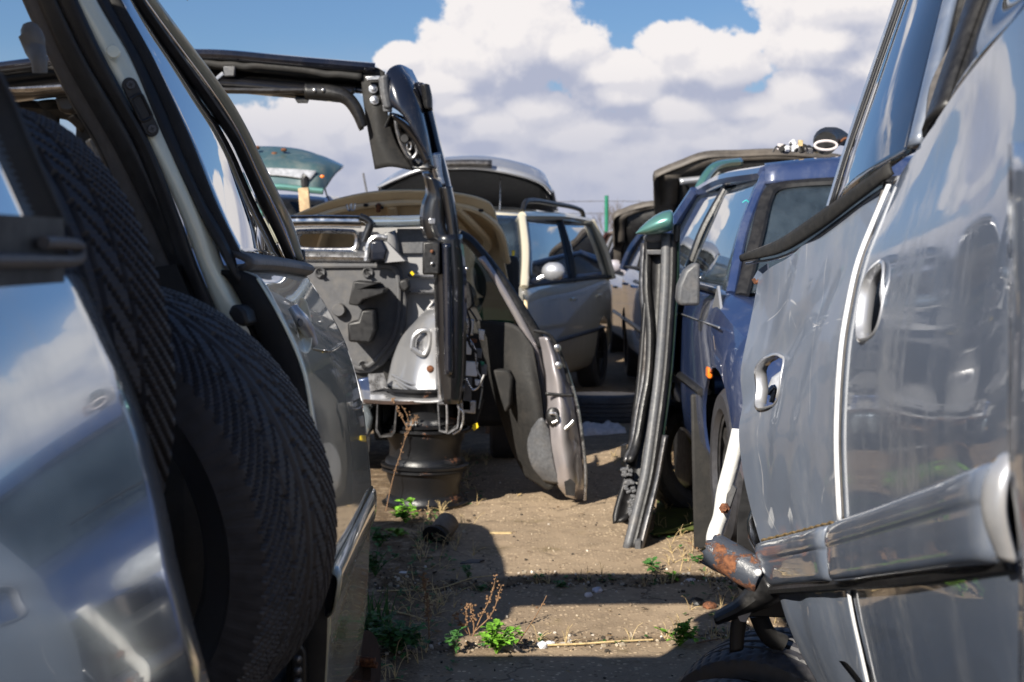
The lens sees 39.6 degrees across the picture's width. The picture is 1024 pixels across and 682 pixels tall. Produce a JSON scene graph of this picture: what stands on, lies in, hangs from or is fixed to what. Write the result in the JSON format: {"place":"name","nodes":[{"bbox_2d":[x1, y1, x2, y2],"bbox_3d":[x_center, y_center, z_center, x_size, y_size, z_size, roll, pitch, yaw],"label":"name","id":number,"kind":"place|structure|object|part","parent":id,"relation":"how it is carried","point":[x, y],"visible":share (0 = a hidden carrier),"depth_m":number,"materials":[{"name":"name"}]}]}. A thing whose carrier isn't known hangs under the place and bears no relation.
{"place":"outdoors","nodes":[
{"label":"outdoors","id":0,"kind":"place"},
{"bbox_2d":[0,0,913,234],"label":"sky","id":1,"kind":"structure","parent":0,"point":[598,97],"materials":[{"name":"blue"}]},
{"bbox_2d":[485,426,489,433],"bbox_3d":[-0.120,0.587,9.954,0.136,0.128,0.168,0,4,0],"label":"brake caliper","id":2,"kind":"object","parent":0,"point":[487,429],"visible":0.13,"depth_m":9.90,"materials":[{"name":"black metal"}]},
{"bbox_2d":[366,324,787,681],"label":"ground","id":3,"kind":"structure","parent":0,"point":[567,536],"depth_m":5.58,"materials":[{"name":"dry soil"},{"name":"sand"},{"name":"small stones"}]},
{"bbox_2d":[0,0,380,681],"bbox_3d":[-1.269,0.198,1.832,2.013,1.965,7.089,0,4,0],"label":"silver car","id":4,"kind":"object","parent":3,"relation":"on","point":[100,556],"visible":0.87,"depth_m":1.97,"materials":[{"name":"metal"}]},
{"bbox_3d":[-0.414,-0.119,0.564,0.051,0.129,1.342,0,4,0],"label":"quarter window","id":5,"kind":"part","parent":4,"relation":"part of","materials":[{"name":"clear glass"}]},
{"bbox_2d":[19,108,175,492],"bbox_3d":[-0.665,0.032,1.696,0.632,0.632,0.216,31,25,33],"label":"tyre","id":6,"kind":"object","parent":4,"relation":"on","point":[116,268],"visible":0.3,"depth_m":1.55,"materials":[{"name":"rubber"}]},
{"bbox_2d":[161,286,337,681],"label":"tyre","id":7,"kind":"object","parent":4,"relation":"in","point":[249,456],"visible":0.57,"depth_m":1.72,"materials":[{"name":"rubber"}]},
{"bbox_2d":[184,146,344,297],"bbox_3d":[-2.420,-0.924,14.543,1.726,1.942,3.865,0,4,0],"label":"hatchback","id":8,"kind":"object","parent":3,"relation":"on","point":[291,169],"visible":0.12,"depth_m":12.88,"materials":[{"name":"paint"}]},
{"bbox_2d":[298,187,310,211],"bbox_3d":[-1.673,-0.379,11.901,0.210,1.801,0.060,0,4,0],"label":"timber prop","id":9,"kind":"object","parent":3,"relation":"on","point":[304,198],"visible":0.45,"depth_m":11.82,"materials":[{"name":"beige wood"}]},
{"bbox_2d":[362,173,367,191],"bbox_3d":[-1.466,-0.678,14.487,0.106,2.060,0.028,0,4,0],"label":"whip aerial","id":10,"kind":"object","parent":3,"relation":"on","point":[364,180],"visible":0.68,"depth_m":14.42,"materials":[{"name":"grey metal"}]},
{"bbox_2d":[364,611,382,637],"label":"weed","id":11,"kind":"object","parent":3,"relation":"on","point":[376,621],"visible":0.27,"depth_m":4.69,"materials":[{"name":"green plant"}]},
{"bbox_2d":[366,582,398,639],"bbox_3d":[-0.462,0.899,4.769,0.175,0.182,0.182,0,4,0],"label":"grass tuft","id":12,"kind":"object","parent":3,"relation":"on","point":[385,609],"visible":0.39,"depth_m":4.76,"materials":[{"name":"green plant"}]},
{"bbox_2d":[369,543,398,575],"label":"weed","id":13,"kind":"object","parent":3,"relation":"on","point":[374,567],"visible":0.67,"depth_m":5.59,"materials":[{"name":"green plant"}]},
{"bbox_2d":[370,527,397,546],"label":"weed","id":14,"kind":"object","parent":3,"relation":"on","point":[377,537],"visible":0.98,"depth_m":6.14,"materials":[{"name":"green plant"}]},
{"bbox_2d":[385,527,409,535],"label":"weed","id":15,"kind":"object","parent":3,"relation":"on","point":[398,531],"visible":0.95,"depth_m":6.36,"materials":[{"name":"green plant"}]},
{"bbox_2d":[366,610,430,653],"bbox_3d":[-0.372,0.935,4.555,0.241,0.141,0.212,1,4,14],"label":"weed","id":16,"kind":"object","parent":3,"relation":"on","point":[390,636],"visible":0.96,"depth_m":4.55,"materials":[{"name":"green plant"}]},
{"bbox_2d":[375,608,427,621],"bbox_3d":[-0.385,0.966,5.032,0.271,0.005,0.021,3,5,41],"label":"straw","id":17,"kind":"object","parent":3,"relation":"on","point":[404,613],"visible":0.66,"depth_m":5.03,"materials":[{"name":"brown plant"}]},
{"bbox_2d":[385,398,418,510],"bbox_3d":[-0.538,0.562,6.957,0.171,0.570,0.038,0,4,0],"label":"dry stalk","id":18,"kind":"object","parent":3,"relation":"on","point":[406,424],"visible":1,"depth_m":6.95,"materials":[{"name":"brown plant"}]},
{"bbox_2d":[278,189,527,457],"bbox_3d":[-0.680,-0.088,8.698,1.540,1.639,0.970,0,4,0],"label":"beige wreck","id":19,"kind":"object","parent":3,"relation":"on","point":[477,218],"visible":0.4,"depth_m":8.40,"materials":[{"name":"paint"}]},
{"bbox_2d":[391,497,419,522],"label":"weed","id":20,"kind":"object","parent":3,"relation":"on","point":[404,514],"visible":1,"depth_m":6.66,"materials":[{"name":"green plant"}]},
{"bbox_2d":[179,196,644,232],"bbox_3d":[4.721,-1.524,25.956,36.068,2.249,0.072,0,4,0],"label":"wire fence","id":21,"kind":"object","parent":3,"relation":"on","point":[606,201],"visible":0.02,"depth_m":25.88,"materials":[{"name":"grey metal"}]},
{"bbox_2d":[382,466,467,510],"bbox_3d":[-0.439,0.725,7.183,0.437,0.190,0.437,0,4,0],"label":"steel rim","id":22,"kind":"object","parent":3,"relation":"on","point":[423,489],"visible":0.78,"depth_m":7.02,"materials":[{"name":"black metal"}]},
{"bbox_2d":[381,425,469,471],"bbox_3d":[-0.437,0.528,7.170,0.449,0.208,0.445,0,4,0],"label":"steel rim","id":23,"kind":"object","parent":22,"relation":"on","point":[438,451],"visible":0.94,"depth_m":7.00,"materials":[{"name":"black metal"}]},
{"bbox_2d":[0,49,487,451],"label":"cut car","id":24,"kind":"object","parent":23,"relation":"on","point":[395,294],"visible":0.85,"depth_m":6.96,"materials":[{"name":"grey metal"}]},
{"bbox_2d":[384,385,464,429],"bbox_3d":[-0.440,0.325,7.157,0.410,0.204,0.408,0,4,0],"label":"steel rim","id":25,"kind":"object","parent":23,"relation":"on","point":[427,414],"visible":0.48,"depth_m":7.00,"materials":[{"name":"metal"}]},
{"bbox_2d":[418,570,432,639],"bbox_3d":[-0.283,0.873,4.667,0.048,0.248,0.034,0,4,0],"label":"dry stalk","id":26,"kind":"object","parent":3,"relation":"on","point":[426,595],"visible":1,"depth_m":4.67,"materials":[{"name":"brown plant"}]},
{"bbox_2d":[377,575,491,591],"bbox_3d":[-0.287,0.940,5.459,0.486,0.027,0.037,-2,4,-28],"label":"straw","id":27,"kind":"object","parent":3,"relation":"on","point":[435,588],"visible":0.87,"depth_m":5.47,"materials":[{"name":"brown plant"}]},
{"bbox_2d":[422,513,458,544],"bbox_3d":[-0.303,0.838,6.258,0.128,0.153,0.181,2,4,31],"label":"drum part","id":28,"kind":"object","parent":3,"relation":"on","point":[445,524],"visible":0.92,"depth_m":6.24,"materials":[{"name":"metal"}]},
{"bbox_2d":[443,626,467,653],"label":"weed","id":29,"kind":"object","parent":3,"relation":"on","point":[453,634],"visible":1,"depth_m":4.58,"materials":[{"name":"green plant"}]},
{"bbox_2d":[460,564,473,577],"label":"weed","id":30,"kind":"object","parent":3,"relation":"on","point":[465,570],"visible":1,"depth_m":5.55,"materials":[{"name":"green plant"}]},
{"bbox_2d":[377,155,557,211],"bbox_3d":[-0.423,-1.039,16.622,2.479,2.001,4.705,0,4,-1],"label":"silver van","id":31,"kind":"object","parent":3,"relation":"on","point":[498,183],"visible":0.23,"depth_m":14.88,"materials":[{"name":"paint"}]},
{"bbox_2d":[460,559,483,563],"bbox_3d":[-0.160,0.907,5.844,0.064,0.006,0.101,2,4,30],"label":"plastic shard","id":32,"kind":"object","parent":3,"relation":"on","point":[469,561],"visible":1,"depth_m":5.83,"materials":[{"name":"black plastic"}]},
{"bbox_2d":[452,574,503,635],"bbox_3d":[-0.114,0.886,4.764,0.176,0.211,0.037,0,4,0],"label":"dry stalk","id":33,"kind":"object","parent":3,"relation":"on","point":[466,607],"visible":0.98,"depth_m":4.76,"materials":[{"name":"brown plant"}]},
{"bbox_2d":[475,584,486,591],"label":"weed","id":34,"kind":"object","parent":3,"relation":"on","point":[482,587],"visible":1,"depth_m":5.41,"materials":[{"name":"green plant"}]},
{"bbox_2d":[474,619,523,653],"bbox_3d":[-0.042,0.950,4.559,0.166,0.110,0.166,0,4,0],"label":"weed","id":35,"kind":"object","parent":3,"relation":"on","point":[493,639],"visible":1,"depth_m":4.55,"materials":[{"name":"green plant"}]},
{"bbox_2d":[490,532,511,533],"bbox_3d":[-0.051,0.868,6.428,0.100,0.008,0.024,0,4,0],"label":"stick","id":36,"kind":"object","parent":3,"relation":"on","point":[500,532],"visible":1,"depth_m":6.42,"materials":[{"name":"wood"}]},
{"bbox_2d":[504,644,519,651],"bbox_3d":[0.000,0.995,4.601,0.047,0.035,0.045,-1,4,-20],"label":"pebble","id":37,"kind":"object","parent":3,"relation":"on","point":[512,648],"visible":0.94,"depth_m":4.58,"materials":[{"name":"stone"}]},
{"bbox_2d":[459,229,586,500],"bbox_3d":[0.242,0.115,7.545,0.659,1.408,1.120,2,4,30],"label":"loose door","id":38,"kind":"structure","parent":3,"relation":"on","point":[530,393],"depth_m":7.14,"materials":[{"name":"black plastic"}]},
{"bbox_3d":[-0.050,-0.255,7.186,0.456,0.623,0.044,0,4,0],"label":"window frame","id":39,"kind":"part","parent":38,"relation":"part of","materials":[{"name":"black plastic"}]},
{"bbox_2d":[539,337,583,499],"bbox_3d":[0.284,0.401,7.114,0.254,0.848,0.169,-2,4,-23],"label":"door end","id":40,"kind":"structure","parent":38,"relation":"in","point":[566,445],"depth_m":7.06,"materials":[{"name":"silver metal"}]},
{"bbox_2d":[508,595,546,644],"bbox_3d":[0.051,0.912,4.625,0.126,0.177,0.018,0,4,0],"label":"dry stalk","id":41,"kind":"object","parent":3,"relation":"on","point":[543,603],"visible":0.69,"depth_m":4.62,"materials":[{"name":"brown plant"}]},
{"bbox_2d":[536,641,547,648],"bbox_3d":[0.099,0.991,4.643,0.039,0.028,0.043,3,5,36],"label":"pebble","id":42,"kind":"object","parent":3,"relation":"on","point":[542,645],"visible":1,"depth_m":4.63,"materials":[{"name":"white stone"}]},
{"bbox_2d":[495,198,615,386],"bbox_3d":[-0.367,-0.341,12.027,2.130,1.708,4.265,1,4,15],"label":"people carrier","id":43,"kind":"object","parent":3,"relation":"on","point":[566,272],"visible":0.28,"depth_m":12.05,"materials":[{"name":"beige paint"}]},
{"bbox_2d":[527,220,571,283],"bbox_3d":[0.260,-0.733,11.499,0.174,0.541,1.675,1,4,15],"label":"side window","id":44,"kind":"structure","parent":43,"relation":"in","point":[546,242],"depth_m":11.56,"materials":[{"name":"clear glass"}]},
{"bbox_2d":[563,221,607,277],"bbox_3d":[0.659,-0.827,12.936,0.174,0.541,1.493,1,4,15],"label":"side window","id":45,"kind":"structure","parent":43,"relation":"in","point":[588,261],"depth_m":12.89,"materials":[{"name":"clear glass"}]},
{"bbox_2d":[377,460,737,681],"bbox_3d":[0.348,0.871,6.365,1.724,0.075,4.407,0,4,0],"label":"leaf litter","id":46,"kind":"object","parent":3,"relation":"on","point":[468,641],"visible":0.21,"depth_m":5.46,"materials":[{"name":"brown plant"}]},
{"bbox_2d":[555,580,567,586],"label":"weed","id":47,"kind":"object","parent":3,"relation":"on","point":[563,583],"visible":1,"depth_m":5.44,"materials":[{"name":"green plant"}]},
{"bbox_2d":[381,443,776,680],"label":"dry blades","id":48,"kind":"object","parent":3,"relation":"on","point":[456,594],"visible":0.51,"depth_m":5.46,"materials":[{"name":"plant"}]},
{"bbox_2d":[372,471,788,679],"bbox_3d":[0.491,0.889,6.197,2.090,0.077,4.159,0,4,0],"label":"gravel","id":49,"kind":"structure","parent":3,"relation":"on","point":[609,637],"depth_m":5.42,"materials":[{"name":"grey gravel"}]},
{"bbox_2d":[381,453,784,678],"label":"weeds","id":50,"kind":"object","parent":3,"relation":"on","point":[483,644],"visible":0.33,"depth_m":5.43,"materials":[{"name":"green plant"}]},
{"bbox_2d":[584,592,592,596],"bbox_3d":[0.286,0.947,5.306,0.031,0.021,0.030,-1,4,-8],"label":"pebble","id":51,"kind":"object","parent":3,"relation":"on","point":[588,594],"visible":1,"depth_m":5.30,"materials":[{"name":"stone"}]},
{"bbox_2d":[592,587,602,592],"bbox_3d":[0.323,0.941,5.373,0.038,0.026,0.038,-1,4,-20],"label":"pebble","id":52,"kind":"object","parent":3,"relation":"on","point":[597,590],"visible":1,"depth_m":5.36,"materials":[{"name":"stone"}]},
{"bbox_2d":[548,639,652,645],"bbox_3d":[0.291,0.989,4.665,0.355,0.008,0.010,-1,4,-10],"label":"straw","id":53,"kind":"object","parent":3,"relation":"on","point":[566,644],"visible":1,"depth_m":4.66,"materials":[{"name":"beige plant"}]},
{"bbox_2d":[582,420,626,435],"bbox_3d":[0.645,0.613,10.059,0.341,0.062,0.553,0,4,0],"label":"rag","id":54,"kind":"object","parent":3,"relation":"on","point":[607,427],"visible":0.89,"depth_m":9.88,"materials":[{"name":"fabric"}]},
{"bbox_2d":[576,392,634,423],"bbox_3d":[0.672,0.505,10.656,0.651,0.223,0.651,0,1,0],"label":"tyre","id":55,"kind":"object","parent":3,"relation":"on","point":[604,407],"visible":0.45,"depth_m":10.36,"materials":[{"name":"rubber"}]},
{"bbox_2d":[589,200,621,232],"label":"bare tree","id":56,"kind":"object","parent":3,"relation":"on","point":[609,215],"visible":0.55,"depth_m":59.57,"materials":[{"name":"grey plant"}]},
{"bbox_2d":[600,229,612,323],"bbox_3d":[2.221,-0.943,21.156,2.090,1.516,4.165,0,4,-2],"label":"dark red car","id":57,"kind":"object","parent":3,"relation":"on","point":[608,237],"visible":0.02,"depth_m":22.13,"materials":[{"name":"paint"}]},
{"bbox_3d":[1.461,-1.468,22.263,0.174,0.441,1.315,0,4,-2],"label":"side window","id":58,"kind":"part","parent":57,"relation":"part of","materials":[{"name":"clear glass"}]},
{"bbox_2d":[606,200,653,351],"bbox_3d":[2.050,-0.668,16.264,2.090,1.806,4.165,0,4,-1],"label":"black car","id":59,"kind":"object","parent":3,"relation":"on","point":[629,221],"visible":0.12,"depth_m":15.24,"materials":[{"name":"blue paint"}]},
{"bbox_2d":[612,210,680,548],"bbox_3d":[0.669,0.141,6.606,0.251,1.482,1.162,1,4,13],"label":"upright door","id":60,"kind":"structure","parent":3,"relation":"on","point":[643,453],"depth_m":6.33,"materials":[{"name":"grey paint"}]},
{"bbox_2d":[612,235,660,524],"bbox_3d":[0.567,0.173,6.345,0.110,1.297,0.432,2,4,23],"label":"door face","id":61,"kind":"structure","parent":60,"relation":"in","point":[620,514],"depth_m":6.37,"materials":[{"name":"rubber"}]},
{"bbox_2d":[642,556,661,570],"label":"weed","id":62,"kind":"object","parent":3,"relation":"on","point":[648,561],"visible":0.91,"depth_m":5.68,"materials":[{"name":"green plant"}]},
{"bbox_2d":[664,571,680,580],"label":"weed","id":63,"kind":"object","parent":3,"relation":"on","point":[676,578],"visible":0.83,"depth_m":5.60,"materials":[{"name":"green plant"}]},
{"bbox_2d":[653,500,693,535],"bbox_3d":[0.858,0.814,6.919,0.311,0.012,1.324,0,4,7],"label":"green sheet","id":64,"kind":"object","parent":3,"relation":"on","point":[676,519],"visible":0.3,"depth_m":6.60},
{"bbox_2d":[656,402,692,507],"bbox_3d":[0.883,0.549,7.001,0.570,0.570,0.195,-2,2,-33],"label":"tyre","id":65,"kind":"object","parent":64,"relation":"on","point":[672,489],"visible":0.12,"depth_m":6.83,"materials":[{"name":"rubber"}]},
{"bbox_2d":[654,617,706,645],"bbox_3d":[0.554,0.951,4.648,0.168,0.092,0.090,1,4,16],"label":"weed","id":66,"kind":"object","parent":3,"relation":"on","point":[682,628],"visible":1,"depth_m":4.64,"materials":[{"name":"green plant"}]},
{"bbox_2d":[689,554,703,562],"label":"weed","id":67,"kind":"object","parent":3,"relation":"on","point":[699,557],"visible":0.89,"depth_m":5.83,"materials":[{"name":"green plant"}]},
{"bbox_2d":[688,597,704,605],"bbox_3d":[0.672,0.953,5.178,0.056,0.043,0.059,-4,5,-44],"label":"pebble","id":68,"kind":"object","parent":3,"relation":"on","point":[696,601],"visible":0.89,"depth_m":5.16,"materials":[{"name":"stone"}]},
{"bbox_2d":[671,158,742,490],"bbox_3d":[1.523,-0.263,8.576,1.554,1.814,4.168,0,4,0],"label":"green car","id":69,"kind":"object","parent":3,"relation":"on","point":[682,446],"visible":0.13,"depth_m":7.15,"materials":[{"name":"paint"}]},
{"bbox_2d":[702,601,715,608],"bbox_3d":[0.713,0.956,5.128,0.049,0.037,0.051,-2,4,-26],"label":"pebble","id":70,"kind":"object","parent":3,"relation":"on","point":[708,605],"visible":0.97,"depth_m":5.11,"materials":[{"name":"brown stone"}]},
{"bbox_2d":[696,636,729,643],"bbox_3d":[0.680,0.984,4.694,0.171,0.010,0.010,-2,4,-25],"label":"straw","id":71,"kind":"object","parent":3,"relation":"on","point":[709,640],"visible":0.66,"depth_m":4.68,"materials":[{"name":"brown plant"}]},
{"bbox_2d":[696,678,749,681],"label":"tyre","id":72,"kind":"object","parent":3,"relation":"on","point":[723,680],"visible":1,"depth_m":2.93,"materials":[{"name":"rubber"}]},
{"bbox_2d":[619,148,840,376],"bbox_3d":[2.069,-0.579,12.361,2.054,2.020,4.265,0,4,0],"label":"grey hood car","id":73,"kind":"object","parent":3,"relation":"on","point":[674,182],"visible":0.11,"depth_m":11.43,"materials":[{"name":"blue paint"}]},
{"bbox_3d":[1.214,-0.857,13.535,0.173,0.342,1.365,0,4,0],"label":"side window","id":74,"kind":"part","parent":73,"relation":"part of","materials":[{"name":"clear glass"}]},
{"bbox_2d":[678,627,815,681],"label":"tyre","id":75,"kind":"object","parent":3,"relation":"on","point":[756,659],"visible":0.63,"depth_m":2.99,"materials":[{"name":"rubber"}]},
{"bbox_2d":[700,0,1023,681],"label":"grey car","id":76,"kind":"object","parent":75,"relation":"on","point":[880,527],"visible":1,"depth_m":1.88,"materials":[{"name":"grey metallic paint"},{"name":"rubber"},{"name":"glass"}]},
{"bbox_2d":[706,428,740,539],"bbox_3d":[0.447,0.325,2.987,0.052,0.290,0.086,-4,5,-44],"label":"bent strut","id":77,"kind":"object","parent":76,"relation":"attached to","point":[726,490],"visible":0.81,"depth_m":2.98,"materials":[{"name":"white paint"},{"name":"rusty metal"}]},
{"bbox_3d":[0.511,0.083,2.487,0.071,0.689,0.695,0,4,-4],"label":"rear door","id":78,"kind":"part","parent":76,"relation":"part of","materials":[{"name":"grey paint"}]},
{"bbox_3d":[0.565,0.577,2.554,0.138,0.448,0.685,0,4,6],"label":"rear door lower","id":79,"kind":"part","parent":76,"relation":"part of","materials":[{"name":"grey paint"}]},
{"bbox_3d":[0.624,-0.478,2.395,0.215,0.503,0.014,-2,4,-26],"label":"window frame","id":80,"kind":"part","parent":76,"relation":"part of","materials":[{"name":"rubber"}]},
{"bbox_3d":[0.633,-0.466,2.210,0.195,0.494,0.433,0,4,0],"label":"rear window","id":81,"kind":"part","parent":76,"relation":"part of","materials":[{"name":"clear glass"}]},
{"bbox_3d":[0.509,-0.044,1.565,0.077,0.694,1.075,0,4,2],"label":"front door","id":82,"kind":"part","parent":76,"relation":"part of","materials":[{"name":"grey paint"}]},
{"bbox_3d":[0.620,-0.454,2.050,0.044,0.363,0.223,3,5,39],"label":"window frame","id":83,"kind":"part","parent":76,"relation":"part of","materials":[{"name":"grey paint"}]},
{"bbox_3d":[0.518,0.388,1.635,0.068,0.558,1.137,0,4,3],"label":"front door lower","id":84,"kind":"part","parent":76,"relation":"part of","materials":[{"name":"grey paint"}]},
{"bbox_3d":[0.629,-0.423,1.963,0.074,0.291,0.285,3,5,39],"label":"window frame","id":85,"kind":"part","parent":76,"relation":"part of","materials":[{"name":"black plastic"}]},
{"bbox_3d":[0.600,-0.411,1.712,0.125,0.238,0.563,0,4,5],"label":"front window","id":86,"kind":"part","parent":76,"relation":"part of","materials":[{"name":"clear glass"}]},
{"bbox_2d":[666,155,911,549],"bbox_3d":[1.559,-0.007,6.706,1.818,1.675,4.065,0,4,0],"label":"blue car","id":87,"kind":"object","parent":3,"relation":"on","point":[725,220],"visible":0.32,"depth_m":5.96,"materials":[{"name":"paint"}]},
{"bbox_3d":[0.957,-0.580,7.784,0.233,0.502,1.273,0,4,0],"label":"side window","id":88,"kind":"part","parent":87,"relation":"part of","materials":[{"name":"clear glass"}]},
{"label":"side window","id":89,"kind":"part","parent":87,"relation":"part of","materials":[{"name":"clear glass"}]},
{"bbox_2d":[772,139,817,153],"bbox_3d":[1.306,-0.885,6.479,0.251,0.072,0.166,0,4,0],"label":"loom scrap","id":90,"kind":"object","parent":87,"relation":"on","point":[793,146],"visible":0.88,"depth_m":6.43,"materials":[{"name":"grey plastic"}]},
{"bbox_2d":[813,127,854,154],"bbox_3d":[1.503,-0.927,6.608,0.168,0.148,0.580,2,4,27],"label":"intake duct","id":91,"kind":"object","parent":87,"relation":"on","point":[828,140],"visible":0.88,"depth_m":6.41,"materials":[{"name":"plastic"}]}
]}

